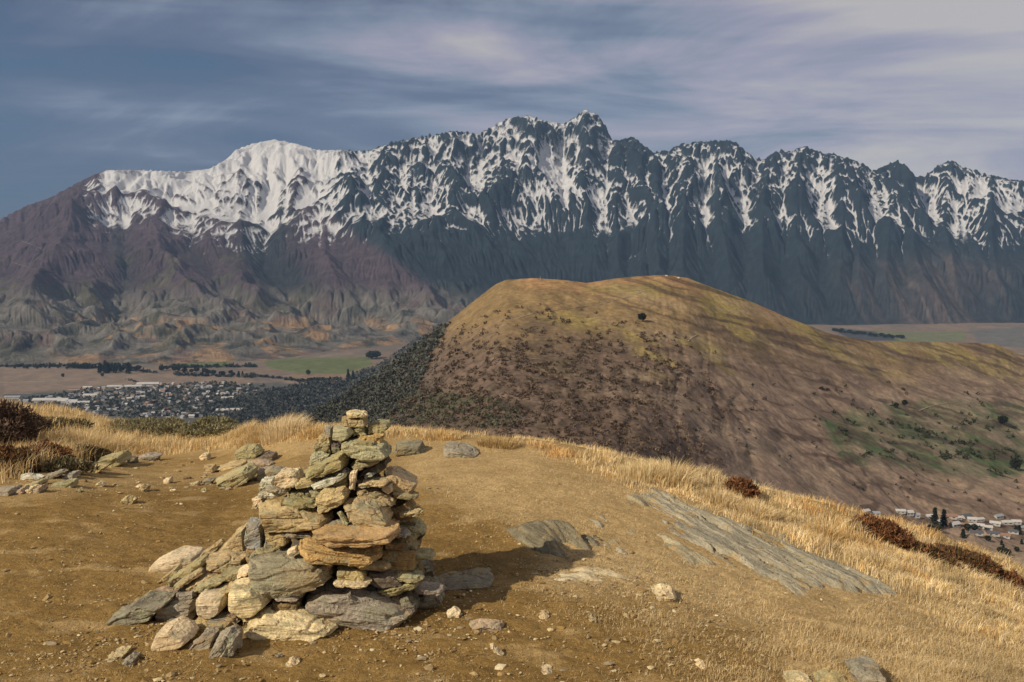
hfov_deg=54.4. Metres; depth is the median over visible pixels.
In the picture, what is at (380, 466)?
stone
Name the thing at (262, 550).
stone
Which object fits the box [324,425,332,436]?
stone
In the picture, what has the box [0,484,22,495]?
rock
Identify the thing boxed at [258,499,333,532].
stone
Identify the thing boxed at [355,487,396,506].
stone
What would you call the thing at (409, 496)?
stone
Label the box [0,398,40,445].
shrub
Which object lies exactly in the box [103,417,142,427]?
shrub
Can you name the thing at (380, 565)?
stone
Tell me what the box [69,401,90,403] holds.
house
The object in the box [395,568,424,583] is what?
stone
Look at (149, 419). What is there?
shrub
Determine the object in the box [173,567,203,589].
stone
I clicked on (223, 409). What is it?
house
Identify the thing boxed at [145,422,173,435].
shrub
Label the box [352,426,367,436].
stone
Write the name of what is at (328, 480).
stone
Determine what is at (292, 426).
grass tussock
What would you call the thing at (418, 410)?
scrub
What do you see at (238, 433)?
grass tussock
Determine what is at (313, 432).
grass tussock
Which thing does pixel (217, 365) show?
hedgerow
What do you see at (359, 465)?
stone
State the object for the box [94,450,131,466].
rock
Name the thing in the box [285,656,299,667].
stone
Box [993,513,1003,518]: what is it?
house
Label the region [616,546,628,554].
rock outcrop
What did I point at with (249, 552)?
stone
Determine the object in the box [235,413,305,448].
grass tussock
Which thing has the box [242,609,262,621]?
stone
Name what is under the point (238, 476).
rock
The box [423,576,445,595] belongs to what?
stone
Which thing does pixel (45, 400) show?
house
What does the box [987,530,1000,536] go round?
house
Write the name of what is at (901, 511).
house
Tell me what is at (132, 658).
stone
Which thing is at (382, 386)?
forest
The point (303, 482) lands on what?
stone
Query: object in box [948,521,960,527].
house
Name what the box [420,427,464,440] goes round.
grass tussock
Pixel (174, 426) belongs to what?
shrub
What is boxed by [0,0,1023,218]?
sky
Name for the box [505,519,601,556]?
rock outcrop
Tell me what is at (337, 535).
stone
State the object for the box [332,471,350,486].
stone
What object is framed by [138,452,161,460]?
rock
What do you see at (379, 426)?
stone
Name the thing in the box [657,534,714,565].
rock outcrop
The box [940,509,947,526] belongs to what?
tree
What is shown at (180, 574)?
stone
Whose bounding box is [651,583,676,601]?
stone
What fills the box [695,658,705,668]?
stone
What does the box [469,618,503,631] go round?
stone
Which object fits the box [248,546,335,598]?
stone
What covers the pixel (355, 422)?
stone
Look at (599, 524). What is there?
rock outcrop
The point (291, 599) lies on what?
stone
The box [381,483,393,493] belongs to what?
stone
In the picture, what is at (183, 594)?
stone
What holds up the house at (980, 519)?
on the hill
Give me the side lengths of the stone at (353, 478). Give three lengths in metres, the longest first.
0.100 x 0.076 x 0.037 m
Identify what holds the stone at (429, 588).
on the stone at (409, 600)
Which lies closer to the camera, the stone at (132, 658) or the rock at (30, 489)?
the stone at (132, 658)
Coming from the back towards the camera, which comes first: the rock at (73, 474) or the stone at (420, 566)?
the rock at (73, 474)
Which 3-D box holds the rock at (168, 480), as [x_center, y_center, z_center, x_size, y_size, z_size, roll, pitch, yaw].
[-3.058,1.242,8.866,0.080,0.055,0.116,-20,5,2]
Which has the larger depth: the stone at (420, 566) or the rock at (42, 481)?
the rock at (42, 481)
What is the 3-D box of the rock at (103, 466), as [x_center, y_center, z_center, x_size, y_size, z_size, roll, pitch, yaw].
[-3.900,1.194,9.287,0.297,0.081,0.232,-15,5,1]
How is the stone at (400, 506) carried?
on the stone at (417, 527)
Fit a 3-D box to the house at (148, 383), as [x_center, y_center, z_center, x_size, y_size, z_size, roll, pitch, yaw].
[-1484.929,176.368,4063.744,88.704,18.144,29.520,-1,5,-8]
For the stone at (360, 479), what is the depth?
4.74 m
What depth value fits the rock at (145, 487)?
8.23 m
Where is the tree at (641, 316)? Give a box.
[638,313,646,319]
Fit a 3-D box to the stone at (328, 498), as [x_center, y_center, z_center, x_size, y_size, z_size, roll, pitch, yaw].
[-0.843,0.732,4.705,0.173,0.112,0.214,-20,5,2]
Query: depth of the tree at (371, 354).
5074.03 m
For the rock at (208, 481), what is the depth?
8.69 m
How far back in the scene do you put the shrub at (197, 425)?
13.20 m
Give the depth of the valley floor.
4628.04 m
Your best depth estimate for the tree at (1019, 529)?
1113.28 m
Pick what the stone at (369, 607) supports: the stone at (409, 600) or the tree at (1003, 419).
the stone at (409, 600)
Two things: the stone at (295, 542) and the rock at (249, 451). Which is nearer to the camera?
the stone at (295, 542)
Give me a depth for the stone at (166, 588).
4.72 m
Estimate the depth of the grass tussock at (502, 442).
9.07 m
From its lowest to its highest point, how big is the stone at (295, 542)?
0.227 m
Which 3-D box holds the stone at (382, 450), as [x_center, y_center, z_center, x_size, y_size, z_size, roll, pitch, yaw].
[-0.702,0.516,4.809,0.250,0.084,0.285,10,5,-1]
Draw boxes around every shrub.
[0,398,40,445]
[0,442,45,475]
[11,413,54,437]
[28,438,76,459]
[35,454,100,473]
[40,415,94,431]
[72,443,113,462]
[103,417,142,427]
[105,422,146,433]
[122,415,161,423]
[133,421,151,432]
[137,419,165,431]
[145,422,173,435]
[154,420,190,436]
[160,416,186,422]
[172,424,206,437]
[190,418,214,433]
[193,414,241,430]
[194,421,241,435]
[196,415,220,425]
[722,476,761,497]
[847,512,915,548]
[892,540,961,566]
[923,541,1007,576]
[983,569,1023,592]
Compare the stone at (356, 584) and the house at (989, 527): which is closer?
the stone at (356, 584)
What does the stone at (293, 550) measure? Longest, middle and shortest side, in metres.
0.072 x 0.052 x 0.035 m
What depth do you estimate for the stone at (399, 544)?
4.64 m
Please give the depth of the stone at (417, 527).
4.75 m
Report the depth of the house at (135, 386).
3986.37 m
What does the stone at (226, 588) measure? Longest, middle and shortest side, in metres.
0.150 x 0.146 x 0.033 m
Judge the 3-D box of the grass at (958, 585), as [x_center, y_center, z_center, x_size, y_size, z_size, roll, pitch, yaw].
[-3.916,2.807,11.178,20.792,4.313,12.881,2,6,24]
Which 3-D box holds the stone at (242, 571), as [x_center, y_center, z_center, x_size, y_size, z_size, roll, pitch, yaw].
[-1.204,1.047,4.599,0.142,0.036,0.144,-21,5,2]
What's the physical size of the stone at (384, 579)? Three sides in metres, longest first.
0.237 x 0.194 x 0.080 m
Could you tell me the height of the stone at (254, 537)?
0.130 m
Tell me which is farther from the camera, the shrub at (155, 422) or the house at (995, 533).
the house at (995, 533)
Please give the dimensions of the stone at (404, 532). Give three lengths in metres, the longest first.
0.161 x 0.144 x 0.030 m
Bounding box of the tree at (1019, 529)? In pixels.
[1017,525,1021,533]
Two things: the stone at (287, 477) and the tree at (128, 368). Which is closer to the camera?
the stone at (287, 477)
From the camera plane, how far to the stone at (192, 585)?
4.66 m
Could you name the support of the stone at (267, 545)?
on the stone at (280, 573)
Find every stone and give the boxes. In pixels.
[106,590,177,625]
[107,645,132,658]
[120,495,137,504]
[121,651,140,665]
[149,545,204,572]
[151,616,198,650]
[155,584,180,591]
[155,593,199,621]
[157,563,182,583]
[168,553,209,586]
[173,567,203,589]
[174,595,197,605]
[176,584,198,600]
[185,572,220,592]
[188,626,220,650]
[194,574,225,592]
[195,616,239,631]
[196,583,228,618]
[199,538,224,556]
[206,549,247,572]
[207,611,241,624]
[209,624,242,658]
[214,582,228,588]
[219,522,246,551]
[219,564,244,581]
[219,575,247,593]
[225,611,239,619]
[228,576,271,618]
[237,563,248,577]
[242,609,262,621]
[244,517,264,549]
[244,604,337,641]
[246,549,254,562]
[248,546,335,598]
[251,545,278,554]
[252,496,266,508]
[257,475,286,498]
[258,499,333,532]
[264,531,290,548]
[264,538,291,549]
[265,484,289,494]
[266,591,309,605]
[272,593,305,610]
[274,467,305,488]
[275,592,305,602]
[280,495,315,510]
[280,497,315,508]
[282,530,312,538]
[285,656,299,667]
[287,488,310,498]
[287,545,298,555]
[290,473,383,508]
[291,539,338,576]
[295,477,322,488]
[296,509,346,540]
[298,535,382,567]
[304,450,349,478]
[304,576,412,630]
[309,487,322,498]
[310,451,331,465]
[311,466,351,489]
[312,519,400,547]
[314,442,331,452]
[315,485,350,514]
[317,433,332,444]
[322,565,332,570]
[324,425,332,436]
[329,518,351,525]
[330,453,360,475]
[331,440,341,453]
[332,425,354,441]
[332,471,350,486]
[333,576,371,588]
[337,511,348,525]
[337,565,368,581]
[341,438,391,461]
[342,416,367,427]
[343,496,392,527]
[346,409,367,417]
[349,469,357,489]
[351,459,379,470]
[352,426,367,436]
[353,438,375,445]
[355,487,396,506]
[356,474,380,488]
[356,558,390,571]
[358,432,384,442]
[358,477,391,487]
[359,456,391,476]
[364,472,376,478]
[368,419,391,433]
[368,569,402,588]
[378,568,419,596]
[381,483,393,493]
[381,545,420,573]
[384,465,417,492]
[385,536,421,551]
[390,498,415,523]
[391,589,419,613]
[392,490,418,499]
[395,528,410,537]
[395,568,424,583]
[399,505,423,517]
[400,517,426,539]
[414,581,445,595]
[415,547,435,559]
[416,564,424,581]
[418,591,444,608]
[419,559,435,576]
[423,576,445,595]
[439,567,494,590]
[446,606,460,617]
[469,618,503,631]
[490,643,503,655]
[538,610,548,619]
[541,664,551,674]
[588,613,595,622]
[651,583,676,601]
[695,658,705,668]
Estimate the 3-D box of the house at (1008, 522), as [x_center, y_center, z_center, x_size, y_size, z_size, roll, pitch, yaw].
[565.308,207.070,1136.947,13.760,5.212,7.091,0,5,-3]
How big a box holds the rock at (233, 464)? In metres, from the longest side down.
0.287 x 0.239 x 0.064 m
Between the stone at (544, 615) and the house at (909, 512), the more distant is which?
the house at (909, 512)
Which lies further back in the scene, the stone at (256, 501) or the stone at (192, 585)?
the stone at (256, 501)
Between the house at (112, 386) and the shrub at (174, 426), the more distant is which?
the house at (112, 386)
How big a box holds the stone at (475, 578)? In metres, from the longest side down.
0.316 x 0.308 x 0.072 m
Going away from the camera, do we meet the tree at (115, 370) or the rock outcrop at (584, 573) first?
the rock outcrop at (584, 573)
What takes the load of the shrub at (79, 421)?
on the ground at (34, 519)
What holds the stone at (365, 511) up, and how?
on the stone at (337, 535)
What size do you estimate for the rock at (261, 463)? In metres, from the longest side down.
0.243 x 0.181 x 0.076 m
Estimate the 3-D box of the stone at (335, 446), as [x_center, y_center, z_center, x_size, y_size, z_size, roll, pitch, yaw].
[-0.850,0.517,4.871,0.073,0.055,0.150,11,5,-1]
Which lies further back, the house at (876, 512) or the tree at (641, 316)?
the tree at (641, 316)
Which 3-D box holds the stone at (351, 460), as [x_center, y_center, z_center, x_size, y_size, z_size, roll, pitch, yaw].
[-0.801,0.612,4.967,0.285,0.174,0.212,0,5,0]
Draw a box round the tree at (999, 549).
[996,546,1002,551]
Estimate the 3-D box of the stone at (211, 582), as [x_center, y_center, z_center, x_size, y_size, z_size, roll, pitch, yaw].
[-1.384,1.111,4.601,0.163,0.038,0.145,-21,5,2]
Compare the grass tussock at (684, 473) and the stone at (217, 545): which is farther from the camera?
the grass tussock at (684, 473)
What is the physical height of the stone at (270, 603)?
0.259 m
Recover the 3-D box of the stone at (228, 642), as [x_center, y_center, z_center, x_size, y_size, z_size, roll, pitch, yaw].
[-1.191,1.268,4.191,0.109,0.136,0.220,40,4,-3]
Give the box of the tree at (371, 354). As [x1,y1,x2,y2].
[365,351,377,358]
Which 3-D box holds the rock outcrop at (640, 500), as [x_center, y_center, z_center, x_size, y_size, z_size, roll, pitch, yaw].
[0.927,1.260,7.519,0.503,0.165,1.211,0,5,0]
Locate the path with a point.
(583, 306)
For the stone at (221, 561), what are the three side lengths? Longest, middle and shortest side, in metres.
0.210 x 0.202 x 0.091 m
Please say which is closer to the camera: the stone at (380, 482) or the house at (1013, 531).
the stone at (380, 482)
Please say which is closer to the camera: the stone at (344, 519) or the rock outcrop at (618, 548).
the stone at (344, 519)
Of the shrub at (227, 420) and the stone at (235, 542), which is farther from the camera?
the shrub at (227, 420)
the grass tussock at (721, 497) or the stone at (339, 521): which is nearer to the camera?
the stone at (339, 521)
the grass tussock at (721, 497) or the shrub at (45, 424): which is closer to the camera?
the grass tussock at (721, 497)
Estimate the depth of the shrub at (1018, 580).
8.18 m
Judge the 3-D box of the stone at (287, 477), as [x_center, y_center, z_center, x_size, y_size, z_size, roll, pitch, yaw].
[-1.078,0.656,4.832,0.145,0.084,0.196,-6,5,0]
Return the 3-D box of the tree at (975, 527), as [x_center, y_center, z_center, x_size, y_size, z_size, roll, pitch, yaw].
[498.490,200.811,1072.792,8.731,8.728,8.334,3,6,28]
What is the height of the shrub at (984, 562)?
0.192 m
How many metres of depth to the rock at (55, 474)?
8.48 m
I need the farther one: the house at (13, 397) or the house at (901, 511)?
the house at (13, 397)
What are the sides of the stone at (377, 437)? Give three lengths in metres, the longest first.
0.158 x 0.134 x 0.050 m
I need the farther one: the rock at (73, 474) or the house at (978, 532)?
the house at (978, 532)
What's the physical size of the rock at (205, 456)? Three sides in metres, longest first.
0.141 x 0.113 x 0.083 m
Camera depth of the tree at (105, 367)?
4492.02 m
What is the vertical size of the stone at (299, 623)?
0.119 m
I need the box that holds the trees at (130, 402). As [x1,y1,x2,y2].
[22,380,264,417]
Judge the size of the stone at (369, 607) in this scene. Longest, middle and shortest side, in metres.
0.518 x 0.421 x 0.196 m
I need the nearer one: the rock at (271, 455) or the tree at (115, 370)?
the rock at (271, 455)
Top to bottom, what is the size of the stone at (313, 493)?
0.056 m
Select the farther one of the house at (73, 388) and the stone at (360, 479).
the house at (73, 388)
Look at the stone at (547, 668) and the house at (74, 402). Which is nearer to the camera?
the stone at (547, 668)
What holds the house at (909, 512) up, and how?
on the hill
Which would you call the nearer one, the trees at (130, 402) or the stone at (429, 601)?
the stone at (429, 601)
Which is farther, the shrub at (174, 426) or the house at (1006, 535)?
the house at (1006, 535)
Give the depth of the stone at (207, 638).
4.19 m
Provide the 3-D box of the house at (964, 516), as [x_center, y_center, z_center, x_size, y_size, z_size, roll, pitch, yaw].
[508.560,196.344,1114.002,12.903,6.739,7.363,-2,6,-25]
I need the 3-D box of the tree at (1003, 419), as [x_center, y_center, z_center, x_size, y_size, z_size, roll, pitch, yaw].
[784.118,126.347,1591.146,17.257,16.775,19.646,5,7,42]
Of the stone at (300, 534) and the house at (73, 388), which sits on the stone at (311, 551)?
the stone at (300, 534)
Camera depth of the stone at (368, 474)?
4.71 m
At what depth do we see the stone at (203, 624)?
4.42 m
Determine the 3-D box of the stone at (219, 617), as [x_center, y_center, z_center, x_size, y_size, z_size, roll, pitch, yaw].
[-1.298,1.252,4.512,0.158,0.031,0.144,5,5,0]
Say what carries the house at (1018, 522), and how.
on the hill
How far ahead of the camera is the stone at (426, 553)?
4.66 m
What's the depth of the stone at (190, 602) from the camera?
4.58 m
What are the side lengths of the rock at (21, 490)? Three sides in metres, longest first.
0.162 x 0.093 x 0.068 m
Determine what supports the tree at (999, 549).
on the hill
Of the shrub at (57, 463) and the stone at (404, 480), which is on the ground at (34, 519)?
the shrub at (57, 463)
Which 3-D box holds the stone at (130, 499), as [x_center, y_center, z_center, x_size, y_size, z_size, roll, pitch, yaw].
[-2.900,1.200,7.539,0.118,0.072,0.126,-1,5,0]
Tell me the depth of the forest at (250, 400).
3540.01 m
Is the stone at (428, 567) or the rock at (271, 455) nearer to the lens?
the stone at (428, 567)
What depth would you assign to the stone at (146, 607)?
4.49 m
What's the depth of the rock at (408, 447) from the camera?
8.75 m
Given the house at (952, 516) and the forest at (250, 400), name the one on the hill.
the house at (952, 516)
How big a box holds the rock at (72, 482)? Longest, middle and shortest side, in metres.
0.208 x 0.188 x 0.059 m
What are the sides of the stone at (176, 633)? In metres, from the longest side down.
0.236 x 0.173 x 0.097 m
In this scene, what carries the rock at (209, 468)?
on the ground at (34, 519)
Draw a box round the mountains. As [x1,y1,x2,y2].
[0,110,1023,364]
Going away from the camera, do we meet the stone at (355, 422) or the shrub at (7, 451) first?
the stone at (355, 422)
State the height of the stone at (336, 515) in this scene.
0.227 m
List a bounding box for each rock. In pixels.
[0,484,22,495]
[14,485,29,494]
[20,473,44,480]
[25,477,48,485]
[25,484,38,492]
[32,483,48,492]
[44,469,68,479]
[50,478,78,487]
[61,470,81,478]
[88,463,109,472]
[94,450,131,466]
[95,479,106,486]
[127,456,138,462]
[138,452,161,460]
[138,483,150,491]
[163,476,172,483]
[189,480,200,485]
[199,452,210,459]
[202,477,215,484]
[203,464,216,472]
[216,462,257,488]
[217,459,246,470]
[234,443,264,460]
[247,459,273,468]
[256,465,284,480]
[257,451,277,460]
[394,440,425,456]
[443,441,478,457]
[782,670,811,681]
[812,667,847,681]
[845,655,886,681]
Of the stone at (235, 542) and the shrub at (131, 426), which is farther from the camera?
the shrub at (131, 426)
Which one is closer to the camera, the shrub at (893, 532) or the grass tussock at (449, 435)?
the shrub at (893, 532)
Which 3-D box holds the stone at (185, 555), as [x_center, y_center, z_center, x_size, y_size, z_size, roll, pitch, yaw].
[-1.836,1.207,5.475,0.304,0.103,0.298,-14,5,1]
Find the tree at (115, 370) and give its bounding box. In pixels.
[112,363,118,372]
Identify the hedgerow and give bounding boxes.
[0,362,342,381]
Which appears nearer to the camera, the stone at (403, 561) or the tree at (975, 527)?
the stone at (403, 561)
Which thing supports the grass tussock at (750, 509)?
on the ground at (34, 519)
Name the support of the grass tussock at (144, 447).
on the ground at (34, 519)
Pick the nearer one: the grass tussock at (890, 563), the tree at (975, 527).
the grass tussock at (890, 563)
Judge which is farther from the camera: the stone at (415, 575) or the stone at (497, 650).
the stone at (415, 575)
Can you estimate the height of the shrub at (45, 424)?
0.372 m
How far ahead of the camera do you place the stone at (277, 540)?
4.59 m
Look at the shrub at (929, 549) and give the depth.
8.07 m
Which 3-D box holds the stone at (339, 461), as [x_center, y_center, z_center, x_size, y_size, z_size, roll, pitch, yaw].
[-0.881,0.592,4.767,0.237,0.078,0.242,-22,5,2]
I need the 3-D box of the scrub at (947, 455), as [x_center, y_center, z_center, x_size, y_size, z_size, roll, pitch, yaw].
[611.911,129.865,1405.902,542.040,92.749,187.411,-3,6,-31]
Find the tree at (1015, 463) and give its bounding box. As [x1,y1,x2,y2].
[1009,457,1022,469]
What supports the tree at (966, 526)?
on the hill
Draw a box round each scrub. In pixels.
[371,302,752,463]
[372,389,523,428]
[699,380,1018,509]
[830,401,1023,473]
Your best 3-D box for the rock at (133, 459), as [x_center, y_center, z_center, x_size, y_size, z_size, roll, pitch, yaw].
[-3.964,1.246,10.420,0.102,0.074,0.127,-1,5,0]
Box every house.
[3,396,21,398]
[31,398,69,402]
[57,399,79,402]
[67,387,81,389]
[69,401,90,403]
[107,385,121,388]
[124,385,142,388]
[136,382,159,385]
[216,408,241,411]
[870,511,880,514]
[895,509,905,513]
[906,510,913,515]
[912,513,920,517]
[945,513,957,519]
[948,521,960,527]
[960,513,972,519]
[966,517,976,522]
[969,530,983,535]
[977,517,984,521]
[984,525,992,530]
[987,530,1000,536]
[989,520,1000,526]
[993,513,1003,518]
[1000,520,1014,524]
[1000,533,1010,538]
[1007,529,1018,534]
[1011,519,1021,524]
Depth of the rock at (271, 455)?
9.37 m
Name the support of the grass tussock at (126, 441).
on the ground at (34, 519)
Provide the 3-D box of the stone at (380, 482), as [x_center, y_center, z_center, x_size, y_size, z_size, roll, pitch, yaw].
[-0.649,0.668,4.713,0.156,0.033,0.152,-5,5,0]
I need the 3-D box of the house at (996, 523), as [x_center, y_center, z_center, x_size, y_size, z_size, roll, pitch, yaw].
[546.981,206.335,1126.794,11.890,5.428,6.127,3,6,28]
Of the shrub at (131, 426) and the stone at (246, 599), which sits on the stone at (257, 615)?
the stone at (246, 599)
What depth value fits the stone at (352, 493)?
4.81 m
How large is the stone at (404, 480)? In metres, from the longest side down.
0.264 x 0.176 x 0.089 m
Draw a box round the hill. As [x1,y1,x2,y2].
[314,275,1023,568]
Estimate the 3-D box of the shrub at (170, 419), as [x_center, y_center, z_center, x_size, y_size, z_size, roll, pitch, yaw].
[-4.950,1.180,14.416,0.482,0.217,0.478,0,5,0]
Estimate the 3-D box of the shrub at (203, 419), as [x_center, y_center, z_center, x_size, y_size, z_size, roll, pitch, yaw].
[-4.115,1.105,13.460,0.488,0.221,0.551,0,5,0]
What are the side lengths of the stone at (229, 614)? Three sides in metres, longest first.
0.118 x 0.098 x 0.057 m
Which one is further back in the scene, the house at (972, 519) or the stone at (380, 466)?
the house at (972, 519)
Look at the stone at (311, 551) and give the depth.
4.46 m
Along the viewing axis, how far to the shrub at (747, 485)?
8.79 m
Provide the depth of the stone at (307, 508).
4.70 m
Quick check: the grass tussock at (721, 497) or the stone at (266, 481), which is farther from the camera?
the grass tussock at (721, 497)
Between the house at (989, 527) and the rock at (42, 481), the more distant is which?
the house at (989, 527)
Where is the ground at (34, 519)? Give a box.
[0,409,1023,681]
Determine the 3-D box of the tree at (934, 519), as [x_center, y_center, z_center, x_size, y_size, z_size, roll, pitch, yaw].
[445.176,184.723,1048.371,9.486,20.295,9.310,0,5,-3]
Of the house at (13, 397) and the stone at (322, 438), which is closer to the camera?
the stone at (322, 438)
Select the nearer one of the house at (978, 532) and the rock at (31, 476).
the rock at (31, 476)
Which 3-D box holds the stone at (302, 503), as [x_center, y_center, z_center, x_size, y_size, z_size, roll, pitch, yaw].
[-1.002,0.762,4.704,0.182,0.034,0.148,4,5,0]
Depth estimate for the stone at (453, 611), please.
4.60 m
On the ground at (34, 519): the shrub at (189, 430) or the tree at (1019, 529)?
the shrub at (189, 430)
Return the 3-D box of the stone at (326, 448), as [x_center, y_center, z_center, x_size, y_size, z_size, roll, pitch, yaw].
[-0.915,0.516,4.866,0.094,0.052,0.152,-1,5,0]
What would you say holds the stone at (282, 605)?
on the stone at (299, 623)
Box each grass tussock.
[55,425,118,450]
[82,430,140,449]
[120,441,160,453]
[232,418,259,438]
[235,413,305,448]
[258,412,316,445]
[297,424,327,439]
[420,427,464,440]
[476,434,521,448]
[617,459,680,486]
[643,456,707,491]
[698,484,747,510]
[736,496,780,521]
[800,519,849,542]
[848,544,904,570]
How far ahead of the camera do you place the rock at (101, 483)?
8.31 m
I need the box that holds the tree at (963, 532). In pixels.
[960,529,966,537]
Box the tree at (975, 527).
[971,523,977,529]
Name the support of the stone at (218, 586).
on the stone at (211, 603)
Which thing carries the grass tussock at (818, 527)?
on the ground at (34, 519)
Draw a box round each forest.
[194,366,374,424]
[301,321,450,425]
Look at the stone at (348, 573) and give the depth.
4.49 m
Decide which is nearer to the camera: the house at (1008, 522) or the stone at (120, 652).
the stone at (120, 652)
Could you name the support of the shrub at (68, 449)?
on the ground at (34, 519)
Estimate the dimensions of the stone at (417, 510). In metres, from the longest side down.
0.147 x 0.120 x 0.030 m
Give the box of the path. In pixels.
[514,290,644,318]
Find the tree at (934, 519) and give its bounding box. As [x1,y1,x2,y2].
[930,507,938,524]
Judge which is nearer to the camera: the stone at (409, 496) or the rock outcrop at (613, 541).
the stone at (409, 496)
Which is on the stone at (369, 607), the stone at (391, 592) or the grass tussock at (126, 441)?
the stone at (391, 592)
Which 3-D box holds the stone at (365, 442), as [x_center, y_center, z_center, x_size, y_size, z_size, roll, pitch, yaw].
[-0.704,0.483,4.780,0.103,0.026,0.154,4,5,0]
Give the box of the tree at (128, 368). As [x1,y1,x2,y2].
[125,362,131,373]
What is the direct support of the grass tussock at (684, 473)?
on the ground at (34, 519)
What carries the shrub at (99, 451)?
on the ground at (34, 519)
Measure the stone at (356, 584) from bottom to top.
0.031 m
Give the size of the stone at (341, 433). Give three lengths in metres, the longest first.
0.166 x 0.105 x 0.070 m
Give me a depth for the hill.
1259.95 m
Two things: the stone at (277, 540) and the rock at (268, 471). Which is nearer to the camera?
the stone at (277, 540)
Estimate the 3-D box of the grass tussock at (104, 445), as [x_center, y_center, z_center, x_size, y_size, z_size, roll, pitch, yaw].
[-4.908,1.128,11.496,0.770,0.411,0.800,0,5,0]
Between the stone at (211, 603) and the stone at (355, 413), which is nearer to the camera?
the stone at (211, 603)
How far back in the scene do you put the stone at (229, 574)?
4.59 m
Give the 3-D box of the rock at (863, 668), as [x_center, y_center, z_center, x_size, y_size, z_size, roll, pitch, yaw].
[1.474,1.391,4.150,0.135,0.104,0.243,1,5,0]
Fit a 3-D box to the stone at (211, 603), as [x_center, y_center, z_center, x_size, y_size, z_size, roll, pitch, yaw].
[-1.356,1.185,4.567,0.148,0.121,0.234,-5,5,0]
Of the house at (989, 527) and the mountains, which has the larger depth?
the mountains
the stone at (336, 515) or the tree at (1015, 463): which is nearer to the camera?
the stone at (336, 515)
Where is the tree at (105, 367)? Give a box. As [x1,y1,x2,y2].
[103,363,108,372]
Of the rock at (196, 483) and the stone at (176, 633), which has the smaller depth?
the stone at (176, 633)
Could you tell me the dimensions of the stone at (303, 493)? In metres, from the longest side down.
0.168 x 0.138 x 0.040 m
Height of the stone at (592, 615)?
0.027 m
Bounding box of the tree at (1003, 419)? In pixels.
[998,415,1008,424]
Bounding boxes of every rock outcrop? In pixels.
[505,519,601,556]
[554,566,629,581]
[590,514,607,527]
[598,530,635,547]
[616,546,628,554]
[625,492,651,506]
[640,486,896,596]
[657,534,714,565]
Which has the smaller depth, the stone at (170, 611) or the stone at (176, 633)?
the stone at (176, 633)
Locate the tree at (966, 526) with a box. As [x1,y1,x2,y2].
[963,523,970,529]
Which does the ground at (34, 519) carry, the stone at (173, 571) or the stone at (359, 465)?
the stone at (173, 571)
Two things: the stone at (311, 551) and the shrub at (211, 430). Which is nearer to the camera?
the stone at (311, 551)
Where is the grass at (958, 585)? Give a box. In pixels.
[0,397,1023,681]
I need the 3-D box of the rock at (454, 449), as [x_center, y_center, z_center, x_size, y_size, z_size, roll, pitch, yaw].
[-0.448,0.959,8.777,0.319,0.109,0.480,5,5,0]
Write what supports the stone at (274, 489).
on the stone at (275, 516)
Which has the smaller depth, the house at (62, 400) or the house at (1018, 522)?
the house at (1018, 522)
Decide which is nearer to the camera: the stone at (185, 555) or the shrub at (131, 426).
the stone at (185, 555)
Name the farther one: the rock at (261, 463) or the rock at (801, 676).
the rock at (261, 463)
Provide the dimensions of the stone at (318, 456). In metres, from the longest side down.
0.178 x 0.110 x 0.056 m
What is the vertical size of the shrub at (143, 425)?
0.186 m
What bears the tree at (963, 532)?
on the hill
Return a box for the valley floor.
[0,323,1023,425]
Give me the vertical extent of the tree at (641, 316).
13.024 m
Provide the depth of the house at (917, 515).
1056.46 m
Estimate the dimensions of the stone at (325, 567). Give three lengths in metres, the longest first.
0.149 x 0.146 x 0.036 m
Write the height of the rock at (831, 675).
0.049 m
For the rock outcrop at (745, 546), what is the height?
0.427 m

